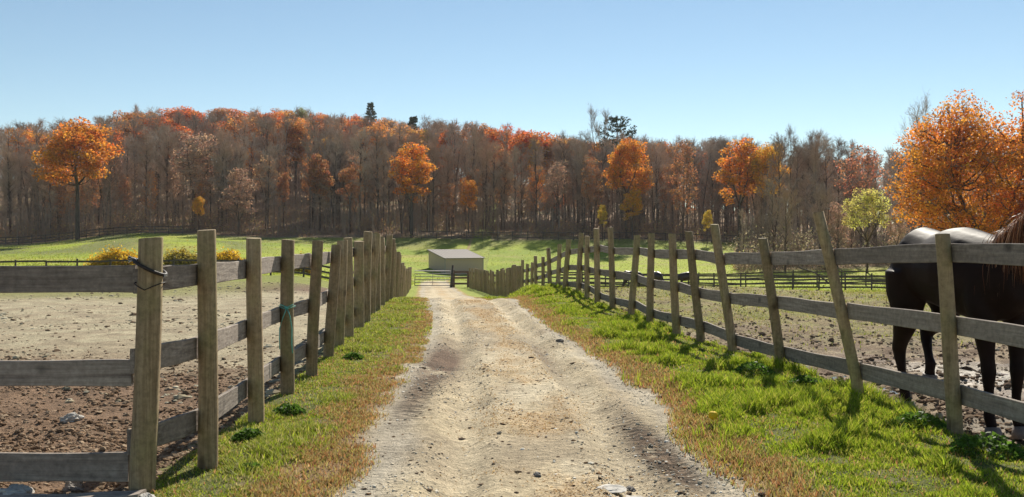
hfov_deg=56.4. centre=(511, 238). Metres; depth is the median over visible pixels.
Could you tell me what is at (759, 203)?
brush tree
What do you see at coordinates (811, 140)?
bare tree
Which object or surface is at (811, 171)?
bare tree
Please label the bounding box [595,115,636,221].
pine tree
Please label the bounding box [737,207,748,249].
brush tree
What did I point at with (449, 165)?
bare tree
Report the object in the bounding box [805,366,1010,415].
puddle water
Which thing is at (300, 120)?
autumn tree
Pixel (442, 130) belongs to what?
bare tree
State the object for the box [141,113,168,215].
bare tree
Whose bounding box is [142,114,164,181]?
bare tree
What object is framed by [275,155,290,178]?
autumn tree
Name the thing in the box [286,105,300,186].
bare tree
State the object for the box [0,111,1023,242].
distant wood
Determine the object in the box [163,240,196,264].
shrub
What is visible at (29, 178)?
bare tree
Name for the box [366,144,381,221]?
bare tree
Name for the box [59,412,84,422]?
rock
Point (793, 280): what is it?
wooden fence
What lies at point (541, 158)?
bare tree
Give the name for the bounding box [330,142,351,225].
bare tree
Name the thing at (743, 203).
autumn tree
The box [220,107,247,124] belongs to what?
autumn tree
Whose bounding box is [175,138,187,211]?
bare tree
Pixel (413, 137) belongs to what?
bare tree
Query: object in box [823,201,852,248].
autumn tree
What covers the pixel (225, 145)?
bare tree
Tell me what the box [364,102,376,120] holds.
pine tree
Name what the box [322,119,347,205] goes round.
bare tree
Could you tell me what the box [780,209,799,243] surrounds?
brush tree
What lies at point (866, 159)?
autumn tree
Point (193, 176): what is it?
bare tree
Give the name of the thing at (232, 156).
brown leaved tree
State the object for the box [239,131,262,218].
bare tree
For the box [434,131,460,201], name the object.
autumn tree
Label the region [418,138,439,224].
bare tree
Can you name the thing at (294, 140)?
autumn tree
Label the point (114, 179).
bare tree
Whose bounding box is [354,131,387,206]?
autumn tree
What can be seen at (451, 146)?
bare tree
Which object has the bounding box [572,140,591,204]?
bare tree
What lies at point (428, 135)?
bare tree
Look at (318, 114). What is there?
autumn tree
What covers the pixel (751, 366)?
weed
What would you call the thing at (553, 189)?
brown leaved tree
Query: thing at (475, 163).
bare tree
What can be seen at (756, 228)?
brush tree
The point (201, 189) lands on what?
autumn tree
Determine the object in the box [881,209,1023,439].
horse
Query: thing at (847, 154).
bare tree
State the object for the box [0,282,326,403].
sand lumps
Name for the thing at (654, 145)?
bare tree
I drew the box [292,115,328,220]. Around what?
bare tree
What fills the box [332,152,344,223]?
bare tree
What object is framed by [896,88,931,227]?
bare tree
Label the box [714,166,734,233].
brown leaved tree
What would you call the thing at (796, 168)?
bare tree
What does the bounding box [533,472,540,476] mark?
rock
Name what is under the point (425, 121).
bare tree
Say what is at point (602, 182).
bare tree
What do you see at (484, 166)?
bare tree
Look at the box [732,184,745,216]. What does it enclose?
autumn tree
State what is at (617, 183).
bare tree
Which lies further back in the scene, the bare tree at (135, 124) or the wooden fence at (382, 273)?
the bare tree at (135, 124)
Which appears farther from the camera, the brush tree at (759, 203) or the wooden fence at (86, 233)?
the wooden fence at (86, 233)
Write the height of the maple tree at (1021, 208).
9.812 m
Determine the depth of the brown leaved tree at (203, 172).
174.15 m
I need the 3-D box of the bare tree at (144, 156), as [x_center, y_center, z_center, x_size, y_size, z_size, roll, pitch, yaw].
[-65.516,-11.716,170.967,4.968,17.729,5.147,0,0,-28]
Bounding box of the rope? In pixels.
[127,256,167,290]
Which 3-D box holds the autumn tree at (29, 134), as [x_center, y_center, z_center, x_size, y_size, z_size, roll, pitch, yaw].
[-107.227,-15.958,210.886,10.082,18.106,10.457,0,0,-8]
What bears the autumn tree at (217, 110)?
on the wooded hill
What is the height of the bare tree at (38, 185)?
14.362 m
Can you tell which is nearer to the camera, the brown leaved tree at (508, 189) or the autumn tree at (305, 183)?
the brown leaved tree at (508, 189)
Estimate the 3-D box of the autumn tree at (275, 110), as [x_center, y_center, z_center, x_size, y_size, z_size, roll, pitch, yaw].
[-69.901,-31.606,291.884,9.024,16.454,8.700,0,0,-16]
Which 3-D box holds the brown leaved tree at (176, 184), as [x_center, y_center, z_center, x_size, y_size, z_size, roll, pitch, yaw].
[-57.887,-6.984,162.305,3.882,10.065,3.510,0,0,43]
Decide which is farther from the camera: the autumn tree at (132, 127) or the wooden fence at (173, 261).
the autumn tree at (132, 127)
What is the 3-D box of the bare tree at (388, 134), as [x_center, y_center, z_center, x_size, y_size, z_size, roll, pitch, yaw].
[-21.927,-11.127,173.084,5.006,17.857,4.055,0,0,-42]
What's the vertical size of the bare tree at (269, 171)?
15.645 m
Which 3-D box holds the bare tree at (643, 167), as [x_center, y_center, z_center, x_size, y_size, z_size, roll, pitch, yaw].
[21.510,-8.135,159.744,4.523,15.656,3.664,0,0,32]
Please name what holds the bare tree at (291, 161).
on the wooded hill
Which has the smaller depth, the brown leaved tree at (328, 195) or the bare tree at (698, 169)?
the brown leaved tree at (328, 195)
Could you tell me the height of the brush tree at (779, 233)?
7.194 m
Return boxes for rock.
[0,484,34,494]
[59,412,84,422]
[62,482,83,492]
[140,492,154,496]
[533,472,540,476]
[596,484,626,493]
[626,486,635,491]
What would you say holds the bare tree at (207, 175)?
on the wooded hill
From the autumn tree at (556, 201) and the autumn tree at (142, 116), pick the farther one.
the autumn tree at (142, 116)
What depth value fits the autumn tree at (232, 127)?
205.30 m
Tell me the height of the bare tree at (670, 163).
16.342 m
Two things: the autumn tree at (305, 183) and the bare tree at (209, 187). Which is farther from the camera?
the autumn tree at (305, 183)
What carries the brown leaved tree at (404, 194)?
on the wooded hill
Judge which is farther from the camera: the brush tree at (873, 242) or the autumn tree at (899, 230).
the brush tree at (873, 242)
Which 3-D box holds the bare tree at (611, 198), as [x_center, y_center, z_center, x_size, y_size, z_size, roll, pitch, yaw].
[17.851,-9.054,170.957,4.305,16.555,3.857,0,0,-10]
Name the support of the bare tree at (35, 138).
on the wooded hill
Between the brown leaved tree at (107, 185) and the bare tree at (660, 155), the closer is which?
the bare tree at (660, 155)
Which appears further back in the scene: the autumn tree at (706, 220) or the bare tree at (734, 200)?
the bare tree at (734, 200)
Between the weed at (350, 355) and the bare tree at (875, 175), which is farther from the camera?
the bare tree at (875, 175)
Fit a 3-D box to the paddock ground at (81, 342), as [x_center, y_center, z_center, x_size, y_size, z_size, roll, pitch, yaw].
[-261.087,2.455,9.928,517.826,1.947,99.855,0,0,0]
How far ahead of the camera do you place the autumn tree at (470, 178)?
161.17 m
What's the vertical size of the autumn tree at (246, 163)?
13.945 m
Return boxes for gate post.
[450,265,453,286]
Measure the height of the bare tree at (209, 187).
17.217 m
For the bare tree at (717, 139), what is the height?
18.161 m
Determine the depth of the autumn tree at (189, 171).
157.25 m
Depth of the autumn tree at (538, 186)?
164.70 m
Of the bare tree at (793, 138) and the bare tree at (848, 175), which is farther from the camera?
the bare tree at (848, 175)
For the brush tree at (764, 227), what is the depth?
105.87 m
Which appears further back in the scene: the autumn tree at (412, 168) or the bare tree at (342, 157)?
the bare tree at (342, 157)
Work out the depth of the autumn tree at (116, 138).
203.71 m
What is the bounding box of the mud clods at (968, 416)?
[569,286,1023,446]
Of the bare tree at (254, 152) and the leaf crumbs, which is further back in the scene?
the bare tree at (254, 152)
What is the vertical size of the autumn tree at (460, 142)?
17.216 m
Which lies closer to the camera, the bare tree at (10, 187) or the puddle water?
the puddle water
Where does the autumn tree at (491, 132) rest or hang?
on the wooded hill
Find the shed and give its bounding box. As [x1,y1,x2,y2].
[427,249,484,273]
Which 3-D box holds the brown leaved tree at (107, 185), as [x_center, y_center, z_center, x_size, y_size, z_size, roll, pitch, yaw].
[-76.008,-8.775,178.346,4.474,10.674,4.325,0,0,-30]
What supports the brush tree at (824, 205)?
on the meadow
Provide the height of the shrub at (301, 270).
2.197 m
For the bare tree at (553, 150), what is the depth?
170.65 m
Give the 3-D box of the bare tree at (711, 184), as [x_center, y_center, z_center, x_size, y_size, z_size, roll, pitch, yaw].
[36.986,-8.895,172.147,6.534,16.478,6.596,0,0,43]
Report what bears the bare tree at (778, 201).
on the meadow
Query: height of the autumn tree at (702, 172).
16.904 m
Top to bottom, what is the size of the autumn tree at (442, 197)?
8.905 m
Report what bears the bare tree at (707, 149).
on the wooded hill
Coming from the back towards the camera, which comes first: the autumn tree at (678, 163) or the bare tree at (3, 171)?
the bare tree at (3, 171)
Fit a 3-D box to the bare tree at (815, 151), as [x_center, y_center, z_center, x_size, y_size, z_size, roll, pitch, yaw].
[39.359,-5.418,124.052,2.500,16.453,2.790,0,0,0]
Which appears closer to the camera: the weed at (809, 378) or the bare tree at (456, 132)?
the weed at (809, 378)
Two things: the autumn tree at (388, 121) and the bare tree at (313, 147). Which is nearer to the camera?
the bare tree at (313, 147)
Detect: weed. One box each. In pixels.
[229,427,265,441]
[239,461,261,472]
[272,402,306,415]
[342,352,364,359]
[732,361,774,374]
[787,374,822,386]
[891,411,946,430]
[947,431,1023,460]
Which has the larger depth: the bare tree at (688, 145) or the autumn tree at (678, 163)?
the bare tree at (688, 145)
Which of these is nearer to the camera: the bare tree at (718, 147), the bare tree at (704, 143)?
the bare tree at (718, 147)
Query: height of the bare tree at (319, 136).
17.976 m
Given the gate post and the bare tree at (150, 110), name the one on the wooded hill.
the bare tree at (150, 110)
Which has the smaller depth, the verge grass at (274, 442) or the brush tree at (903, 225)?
the verge grass at (274, 442)
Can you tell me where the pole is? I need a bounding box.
[799,267,828,283]
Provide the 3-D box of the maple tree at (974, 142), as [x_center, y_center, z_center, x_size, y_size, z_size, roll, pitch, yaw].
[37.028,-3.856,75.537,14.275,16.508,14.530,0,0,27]
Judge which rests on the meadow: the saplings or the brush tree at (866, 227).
the brush tree at (866, 227)
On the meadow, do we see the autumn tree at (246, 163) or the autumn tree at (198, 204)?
the autumn tree at (198, 204)
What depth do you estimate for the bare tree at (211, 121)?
199.87 m
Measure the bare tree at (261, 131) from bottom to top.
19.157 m
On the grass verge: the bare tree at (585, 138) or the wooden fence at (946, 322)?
the wooden fence at (946, 322)
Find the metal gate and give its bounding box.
[414,270,449,285]
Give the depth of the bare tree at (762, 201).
157.61 m
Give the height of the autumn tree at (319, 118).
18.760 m
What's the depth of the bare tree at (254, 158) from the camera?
173.29 m
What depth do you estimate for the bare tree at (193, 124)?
196.62 m
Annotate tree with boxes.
[0,122,20,217]
[0,142,22,234]
[0,150,25,212]
[0,156,22,230]
[1,127,47,201]
[9,119,28,198]
[10,153,30,226]
[11,127,30,208]
[12,148,38,224]
[14,152,37,220]
[20,124,47,220]
[21,140,41,227]
[22,143,52,223]
[26,154,49,227]
[28,156,47,223]
[29,117,48,166]
[31,116,124,239]
[31,143,47,222]
[38,160,60,236]
[41,121,59,147]
[41,162,73,232]
[45,117,66,163]
[47,150,70,222]
[53,122,79,221]
[58,159,73,224]
[66,166,88,211]
[80,152,100,223]
[80,166,102,225]
[88,149,125,227]
[91,149,110,224]
[94,116,119,183]
[96,116,117,195]
[99,166,118,204]
[101,134,123,223]
[104,117,129,186]
[106,127,126,200]
[110,152,141,193]
[111,110,135,175]
[114,175,133,224]
[119,136,138,221]
[121,134,144,213]
[122,117,144,167]
[123,120,146,149]
[126,111,157,187]
[133,124,157,200]
[133,133,162,224]
[137,117,196,195]
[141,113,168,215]
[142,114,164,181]
[145,128,173,217]
[146,106,163,183]
[151,122,182,199]
[154,122,182,223]
[154,138,192,220]
[158,105,206,135]
[162,169,182,206]
[166,109,188,186]
[169,109,187,172]
[169,130,221,228]
[170,129,187,220]
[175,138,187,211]
[180,110,210,200]
[183,141,203,219]
[192,151,215,198]
[192,196,204,229]
[194,182,207,228]
[197,149,212,216]
[200,112,226,196]
[202,128,223,223]
[203,121,226,158]
[203,129,231,224]
[205,107,231,133]
[208,124,238,153]
[208,142,231,229]
[209,131,236,228]
[216,140,241,226]
[217,189,229,213]
[218,167,257,235]
[219,113,264,154]
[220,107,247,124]
[222,129,237,218]
[225,146,247,204]
[226,141,249,204]
[231,112,257,182]
[232,140,252,226]
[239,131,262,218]
[244,145,257,210]
[246,134,264,216]
[247,116,284,207]
[249,107,260,142]
[250,153,280,228]
[252,112,273,197]
[252,115,275,191]
[255,142,284,222]
[257,111,284,144]
[260,115,286,218]
[260,116,283,148]
[267,119,311,192]
[267,143,291,217]
[270,108,293,115]
[271,114,300,205]
[275,109,294,118]
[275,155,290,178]
[275,172,289,223]
[279,118,313,199]
[283,115,298,192]
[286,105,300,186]
[291,117,309,127]
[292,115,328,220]
[294,107,307,117]
[299,130,321,227]
[300,160,317,199]
[301,107,315,127]
[304,136,324,217]
[306,153,334,230]
[308,112,327,126]
[308,113,327,186]
[313,121,352,153]
[313,128,347,223]
[315,174,332,227]
[316,137,344,166]
[318,127,340,222]
[319,135,343,225]
[320,126,345,213]
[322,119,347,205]
[325,141,345,225]
[328,117,349,215]
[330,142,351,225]
[331,130,346,216]
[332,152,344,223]
[335,162,365,230]
[337,154,364,219]
[341,123,359,166]
[341,155,363,224]
[342,115,368,146]
[346,127,373,224]
[346,137,364,221]
[351,115,371,202]
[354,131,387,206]
[355,126,375,215]
[356,119,387,208]
[357,113,376,198]
[359,127,393,230]
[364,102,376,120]
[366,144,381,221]
[366,148,398,217]
[371,124,437,208]
[374,145,389,223]
[376,118,398,127]
[378,138,397,215]
[380,129,398,216]
[383,149,418,232]
[384,120,410,215]
[384,131,400,223]
[388,142,438,237]
[389,135,423,207]
[393,146,420,229]
[394,133,423,230]
[396,146,416,222]
[402,130,425,210]
[407,116,420,131]
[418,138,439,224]
[419,114,434,131]
[420,141,441,232]
[421,127,443,230]
[421,138,444,203]
[421,139,442,222]
[422,144,445,232]
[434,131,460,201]
[435,120,446,187]
[435,182,455,233]
[437,138,467,228]
[437,149,457,230]
[438,131,469,170]
[439,121,474,197]
[439,122,463,196]
[439,144,460,230]
[441,123,463,197]
[443,121,468,221]
[454,146,471,229]
[457,183,467,213]
[458,149,478,215]
[459,126,486,233]
[459,179,477,235]
[462,168,483,226]
[466,125,481,218]
[469,137,502,228]
[470,123,496,160]
[471,131,491,228]
[473,139,496,228]
[479,138,492,228]
[481,141,506,229]
[483,124,514,214]
[487,144,522,230]
[488,157,515,222]
[496,129,518,216]
[496,129,568,217]
[497,146,513,230]
[503,143,524,217]
[507,152,530,228]
[512,127,525,157]
[512,142,532,229]
[517,184,530,225]
[522,134,582,220]
[524,136,552,213]
[525,138,543,217]
[525,189,538,214]
[526,165,546,230]
[530,150,546,212]
[541,192,552,212]
[543,138,570,229]
[544,159,571,221]
[546,165,563,213]
[550,129,574,222]
[552,191,563,211]
[553,141,572,230]
[557,135,575,224]
[565,138,590,230]
[567,142,579,227]
[569,134,614,231]
[571,147,587,216]
[572,131,593,230]
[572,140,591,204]
[572,140,597,234]
[580,156,605,235]
[584,103,612,197]
[586,138,610,222]
[588,138,619,199]
[591,184,606,213]
[593,149,608,230]
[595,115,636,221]
[597,204,607,240]
[601,137,614,226]
[601,143,616,225]
[602,136,654,237]
[603,149,615,227]
[605,146,626,226]
[610,129,630,229]
[619,163,642,233]
[619,188,643,239]
[620,134,657,230]
[621,170,647,230]
[635,147,650,213]
[637,133,648,224]
[641,154,657,230]
[643,139,672,226]
[645,140,670,231]
[646,141,685,219]
[649,155,666,221]
[653,163,679,219]
[654,141,670,219]
[663,159,684,221]
[665,142,683,228]
[666,138,698,239]
[669,135,685,223]
[679,139,699,224]
[683,141,716,229]
[685,153,705,227]
[688,136,708,228]
[691,144,707,202]
[692,149,713,209]
[693,195,705,214]
[698,137,711,204]
[699,138,723,223]
[701,137,731,198]
[702,210,712,231]
[703,137,720,214]
[703,150,732,221]
[704,135,725,205]
[705,140,722,223]
[708,137,727,228]
[709,138,734,234]
[711,137,763,243]
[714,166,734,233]
[717,152,732,230]
[723,135,741,233]
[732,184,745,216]
[735,132,757,230]
[735,175,752,230]
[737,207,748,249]
[739,171,771,214]
[743,142,791,230]
[747,138,784,214]
[748,141,790,222]
[751,185,770,244]
[751,212,759,243]
[754,170,799,266]
[755,210,772,244]
[762,200,773,242]
[764,133,795,235]
[768,181,805,270]
[770,206,786,246]
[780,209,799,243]
[781,124,801,232]
[784,138,814,237]
[792,146,818,234]
[794,130,821,232]
[796,205,807,247]
[797,143,827,226]
[798,127,829,225]
[805,137,821,227]
[805,182,838,248]
[806,182,827,234]
[807,132,834,220]
[807,187,840,268]
[808,134,843,218]
[809,202,824,244]
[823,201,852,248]
[824,161,841,233]
[825,136,849,229]
[830,205,847,267]
[833,143,889,247]
[834,139,871,238]
[835,147,869,204]
[835,199,860,247]
[841,188,891,272]
[843,166,865,234]
[847,206,857,265]
[859,180,888,246]
[860,193,872,246]
[862,162,881,229]
[864,154,893,235]
[871,187,888,246]
[876,207,891,245]
[881,146,902,210]
[882,151,913,239]
[882,193,893,245]
[885,88,1023,234]
[885,210,909,244]
[894,139,918,203]
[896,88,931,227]
[897,223,906,242]
[1014,197,1023,221]
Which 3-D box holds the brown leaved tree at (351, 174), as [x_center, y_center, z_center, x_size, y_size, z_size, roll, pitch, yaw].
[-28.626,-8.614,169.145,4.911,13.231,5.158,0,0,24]
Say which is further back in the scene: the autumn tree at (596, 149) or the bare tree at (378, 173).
the autumn tree at (596, 149)
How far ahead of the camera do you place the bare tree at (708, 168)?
167.92 m
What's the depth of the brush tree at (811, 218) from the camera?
117.64 m
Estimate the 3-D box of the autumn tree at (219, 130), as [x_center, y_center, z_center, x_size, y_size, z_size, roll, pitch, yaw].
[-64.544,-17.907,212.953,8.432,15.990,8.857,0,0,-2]
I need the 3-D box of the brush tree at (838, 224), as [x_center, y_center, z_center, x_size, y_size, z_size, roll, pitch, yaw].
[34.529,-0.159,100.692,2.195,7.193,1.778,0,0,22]
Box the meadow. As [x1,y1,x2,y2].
[0,233,889,289]
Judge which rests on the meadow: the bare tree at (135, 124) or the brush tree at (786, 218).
the brush tree at (786, 218)
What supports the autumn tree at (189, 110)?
on the wooded hill
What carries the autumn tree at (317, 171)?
on the wooded hill
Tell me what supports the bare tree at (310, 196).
on the wooded hill
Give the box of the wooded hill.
[0,162,917,245]
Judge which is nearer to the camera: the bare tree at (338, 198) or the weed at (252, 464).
the weed at (252, 464)
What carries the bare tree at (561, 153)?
on the wooded hill
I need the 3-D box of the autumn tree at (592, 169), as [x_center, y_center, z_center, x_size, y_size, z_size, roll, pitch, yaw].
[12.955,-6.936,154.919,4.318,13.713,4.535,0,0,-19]
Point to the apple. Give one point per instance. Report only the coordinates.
(713, 415)
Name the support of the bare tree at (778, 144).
on the meadow
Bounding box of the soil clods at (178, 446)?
[0,336,322,493]
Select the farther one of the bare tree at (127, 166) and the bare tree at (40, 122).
the bare tree at (40, 122)
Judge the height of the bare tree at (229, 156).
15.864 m
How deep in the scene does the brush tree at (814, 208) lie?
122.96 m
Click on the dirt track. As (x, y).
(428, 431)
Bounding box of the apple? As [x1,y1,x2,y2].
[708,410,717,419]
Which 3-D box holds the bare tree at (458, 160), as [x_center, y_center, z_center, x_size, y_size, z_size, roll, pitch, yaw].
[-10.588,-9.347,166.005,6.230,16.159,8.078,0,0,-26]
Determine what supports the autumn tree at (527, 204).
on the wooded hill
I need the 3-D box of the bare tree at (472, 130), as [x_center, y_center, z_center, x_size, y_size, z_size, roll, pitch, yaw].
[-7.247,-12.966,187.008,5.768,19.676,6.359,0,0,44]
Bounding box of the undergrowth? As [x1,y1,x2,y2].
[0,198,760,244]
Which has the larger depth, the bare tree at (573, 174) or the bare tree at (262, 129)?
the bare tree at (262, 129)
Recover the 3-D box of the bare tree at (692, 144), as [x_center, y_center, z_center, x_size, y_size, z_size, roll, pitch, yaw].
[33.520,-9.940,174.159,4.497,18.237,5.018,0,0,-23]
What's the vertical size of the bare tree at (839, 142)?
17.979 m
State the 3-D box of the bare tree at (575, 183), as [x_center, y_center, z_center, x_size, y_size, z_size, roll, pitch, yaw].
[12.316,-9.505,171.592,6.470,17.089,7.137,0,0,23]
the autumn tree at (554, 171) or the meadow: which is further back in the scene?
the autumn tree at (554, 171)
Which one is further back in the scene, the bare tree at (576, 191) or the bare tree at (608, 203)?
the bare tree at (608, 203)
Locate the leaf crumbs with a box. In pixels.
[218,303,978,496]
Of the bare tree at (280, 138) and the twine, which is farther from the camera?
the bare tree at (280, 138)
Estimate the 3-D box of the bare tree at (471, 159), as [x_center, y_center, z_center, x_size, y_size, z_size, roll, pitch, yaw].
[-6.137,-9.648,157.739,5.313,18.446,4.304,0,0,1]
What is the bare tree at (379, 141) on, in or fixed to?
on the wooded hill
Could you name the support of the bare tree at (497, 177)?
on the wooded hill
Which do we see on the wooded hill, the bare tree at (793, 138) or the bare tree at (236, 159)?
the bare tree at (236, 159)
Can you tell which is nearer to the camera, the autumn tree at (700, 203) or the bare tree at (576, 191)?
the bare tree at (576, 191)
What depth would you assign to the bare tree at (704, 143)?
200.79 m
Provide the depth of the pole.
69.96 m
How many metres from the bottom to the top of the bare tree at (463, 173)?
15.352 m
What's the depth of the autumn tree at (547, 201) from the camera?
173.00 m
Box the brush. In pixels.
[722,219,927,274]
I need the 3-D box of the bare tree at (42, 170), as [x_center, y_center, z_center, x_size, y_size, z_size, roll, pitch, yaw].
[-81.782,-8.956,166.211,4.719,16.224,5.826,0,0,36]
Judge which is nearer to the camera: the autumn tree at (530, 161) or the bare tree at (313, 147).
the bare tree at (313, 147)
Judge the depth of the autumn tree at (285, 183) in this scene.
164.14 m
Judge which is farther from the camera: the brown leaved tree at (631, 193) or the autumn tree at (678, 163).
the brown leaved tree at (631, 193)
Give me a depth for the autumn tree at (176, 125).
205.40 m
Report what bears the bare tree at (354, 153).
on the wooded hill
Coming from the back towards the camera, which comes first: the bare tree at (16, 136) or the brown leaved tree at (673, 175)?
the bare tree at (16, 136)
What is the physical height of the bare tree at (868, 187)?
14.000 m
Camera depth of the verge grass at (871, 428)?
7.66 m
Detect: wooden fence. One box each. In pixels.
[0,225,182,244]
[0,259,353,278]
[0,265,137,481]
[127,229,411,492]
[421,231,744,241]
[453,270,468,287]
[469,211,1023,434]
[537,269,885,286]
[560,273,885,289]
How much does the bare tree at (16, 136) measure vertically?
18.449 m
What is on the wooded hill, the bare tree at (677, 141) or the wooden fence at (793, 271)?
the bare tree at (677, 141)
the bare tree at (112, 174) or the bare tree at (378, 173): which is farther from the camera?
the bare tree at (378, 173)
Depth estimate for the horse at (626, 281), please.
65.91 m
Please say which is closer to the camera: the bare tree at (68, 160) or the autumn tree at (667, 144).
the bare tree at (68, 160)
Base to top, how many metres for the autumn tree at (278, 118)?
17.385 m
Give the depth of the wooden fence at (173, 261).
59.70 m
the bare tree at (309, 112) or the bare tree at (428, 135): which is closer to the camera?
the bare tree at (428, 135)
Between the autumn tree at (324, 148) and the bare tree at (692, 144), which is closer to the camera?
the bare tree at (692, 144)
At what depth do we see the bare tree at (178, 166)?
169.06 m
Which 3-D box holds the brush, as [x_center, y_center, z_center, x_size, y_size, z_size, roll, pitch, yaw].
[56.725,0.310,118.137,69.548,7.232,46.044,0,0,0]
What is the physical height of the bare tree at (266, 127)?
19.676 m
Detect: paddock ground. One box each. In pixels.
[0,275,353,493]
[572,286,1023,443]
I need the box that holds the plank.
[0,489,146,496]
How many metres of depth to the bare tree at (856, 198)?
138.40 m
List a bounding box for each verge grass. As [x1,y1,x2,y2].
[149,296,432,496]
[474,283,1023,496]
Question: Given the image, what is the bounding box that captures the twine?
[278,304,294,352]
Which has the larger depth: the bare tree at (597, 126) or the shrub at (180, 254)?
the bare tree at (597, 126)
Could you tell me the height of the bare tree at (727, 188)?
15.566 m
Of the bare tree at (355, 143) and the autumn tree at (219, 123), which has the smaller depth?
the bare tree at (355, 143)
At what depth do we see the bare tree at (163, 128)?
162.91 m
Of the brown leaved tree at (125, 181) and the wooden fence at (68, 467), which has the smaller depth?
the wooden fence at (68, 467)
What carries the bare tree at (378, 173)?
on the wooded hill
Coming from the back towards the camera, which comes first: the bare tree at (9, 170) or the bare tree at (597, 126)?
the bare tree at (597, 126)
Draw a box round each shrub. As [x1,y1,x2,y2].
[83,244,137,264]
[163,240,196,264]
[216,246,244,259]
[294,251,310,273]
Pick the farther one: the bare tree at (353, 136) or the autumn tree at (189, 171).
the bare tree at (353, 136)
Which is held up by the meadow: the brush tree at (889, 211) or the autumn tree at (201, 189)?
the brush tree at (889, 211)
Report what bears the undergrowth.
on the wooded hill
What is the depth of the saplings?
155.97 m
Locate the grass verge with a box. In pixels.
[154,273,1023,496]
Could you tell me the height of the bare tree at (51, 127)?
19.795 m
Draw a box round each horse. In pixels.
[622,271,646,287]
[654,271,663,280]
[678,272,697,282]
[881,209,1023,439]
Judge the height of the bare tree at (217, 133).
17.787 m
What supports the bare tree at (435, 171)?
on the wooded hill
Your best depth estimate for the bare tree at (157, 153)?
168.36 m
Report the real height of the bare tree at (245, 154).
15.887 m
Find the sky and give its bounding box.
[0,0,1023,223]
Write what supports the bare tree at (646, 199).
on the wooded hill
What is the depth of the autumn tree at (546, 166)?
190.61 m
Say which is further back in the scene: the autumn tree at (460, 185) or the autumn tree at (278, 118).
the autumn tree at (278, 118)
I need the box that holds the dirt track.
[350,283,749,496]
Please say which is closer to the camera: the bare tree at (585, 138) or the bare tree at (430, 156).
the bare tree at (430, 156)
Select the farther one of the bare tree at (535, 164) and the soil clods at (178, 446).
the bare tree at (535, 164)
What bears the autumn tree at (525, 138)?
on the wooded hill
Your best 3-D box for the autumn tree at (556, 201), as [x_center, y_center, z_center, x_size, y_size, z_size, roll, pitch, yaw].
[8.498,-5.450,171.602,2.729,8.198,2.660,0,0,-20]
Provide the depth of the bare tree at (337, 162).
170.47 m
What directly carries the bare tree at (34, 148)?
on the wooded hill
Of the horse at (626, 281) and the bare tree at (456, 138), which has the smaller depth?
the horse at (626, 281)
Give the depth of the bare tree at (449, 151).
162.25 m
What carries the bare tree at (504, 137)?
on the wooded hill
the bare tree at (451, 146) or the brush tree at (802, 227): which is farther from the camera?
the bare tree at (451, 146)
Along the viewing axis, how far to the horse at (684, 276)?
66.83 m
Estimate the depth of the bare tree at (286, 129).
180.84 m
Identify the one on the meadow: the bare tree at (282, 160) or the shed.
the shed
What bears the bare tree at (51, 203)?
on the wooded hill
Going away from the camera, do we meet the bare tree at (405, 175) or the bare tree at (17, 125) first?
the bare tree at (405, 175)
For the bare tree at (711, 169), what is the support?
on the wooded hill
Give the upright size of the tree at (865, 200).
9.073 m
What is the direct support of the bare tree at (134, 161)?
on the wooded hill
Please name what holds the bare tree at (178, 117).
on the wooded hill
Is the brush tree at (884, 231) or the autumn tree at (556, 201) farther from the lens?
the autumn tree at (556, 201)
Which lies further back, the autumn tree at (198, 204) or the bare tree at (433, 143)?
the bare tree at (433, 143)
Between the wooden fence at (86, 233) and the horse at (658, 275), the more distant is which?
the wooden fence at (86, 233)
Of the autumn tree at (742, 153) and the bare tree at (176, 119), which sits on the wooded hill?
the bare tree at (176, 119)
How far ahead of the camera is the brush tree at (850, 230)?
109.75 m
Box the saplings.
[0,164,804,244]
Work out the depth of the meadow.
127.39 m
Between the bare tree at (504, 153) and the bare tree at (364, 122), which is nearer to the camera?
the bare tree at (504, 153)
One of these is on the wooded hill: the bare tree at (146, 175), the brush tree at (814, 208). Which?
the bare tree at (146, 175)
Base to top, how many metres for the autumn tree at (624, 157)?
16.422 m
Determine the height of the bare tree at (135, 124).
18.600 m
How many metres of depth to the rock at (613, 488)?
5.72 m
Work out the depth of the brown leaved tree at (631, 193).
157.08 m
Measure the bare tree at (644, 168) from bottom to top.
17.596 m
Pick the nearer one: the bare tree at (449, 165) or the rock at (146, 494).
the rock at (146, 494)
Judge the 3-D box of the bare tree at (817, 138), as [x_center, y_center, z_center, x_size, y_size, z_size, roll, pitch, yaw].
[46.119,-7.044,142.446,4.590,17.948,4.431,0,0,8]
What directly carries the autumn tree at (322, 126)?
on the wooded hill
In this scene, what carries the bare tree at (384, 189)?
on the wooded hill
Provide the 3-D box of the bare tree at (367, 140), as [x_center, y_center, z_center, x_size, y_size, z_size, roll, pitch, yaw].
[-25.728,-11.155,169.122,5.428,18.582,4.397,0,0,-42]
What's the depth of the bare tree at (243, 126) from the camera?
179.18 m
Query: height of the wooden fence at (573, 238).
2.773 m
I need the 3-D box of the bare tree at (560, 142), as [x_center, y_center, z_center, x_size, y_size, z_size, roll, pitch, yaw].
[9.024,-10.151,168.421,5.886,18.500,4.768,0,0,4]
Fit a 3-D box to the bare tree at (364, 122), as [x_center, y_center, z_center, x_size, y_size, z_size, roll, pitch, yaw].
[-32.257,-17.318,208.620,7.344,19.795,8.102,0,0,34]
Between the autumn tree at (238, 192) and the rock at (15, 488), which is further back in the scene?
the autumn tree at (238, 192)
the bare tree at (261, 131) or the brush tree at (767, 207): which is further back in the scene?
the bare tree at (261, 131)
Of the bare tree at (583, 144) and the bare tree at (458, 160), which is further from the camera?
the bare tree at (458, 160)

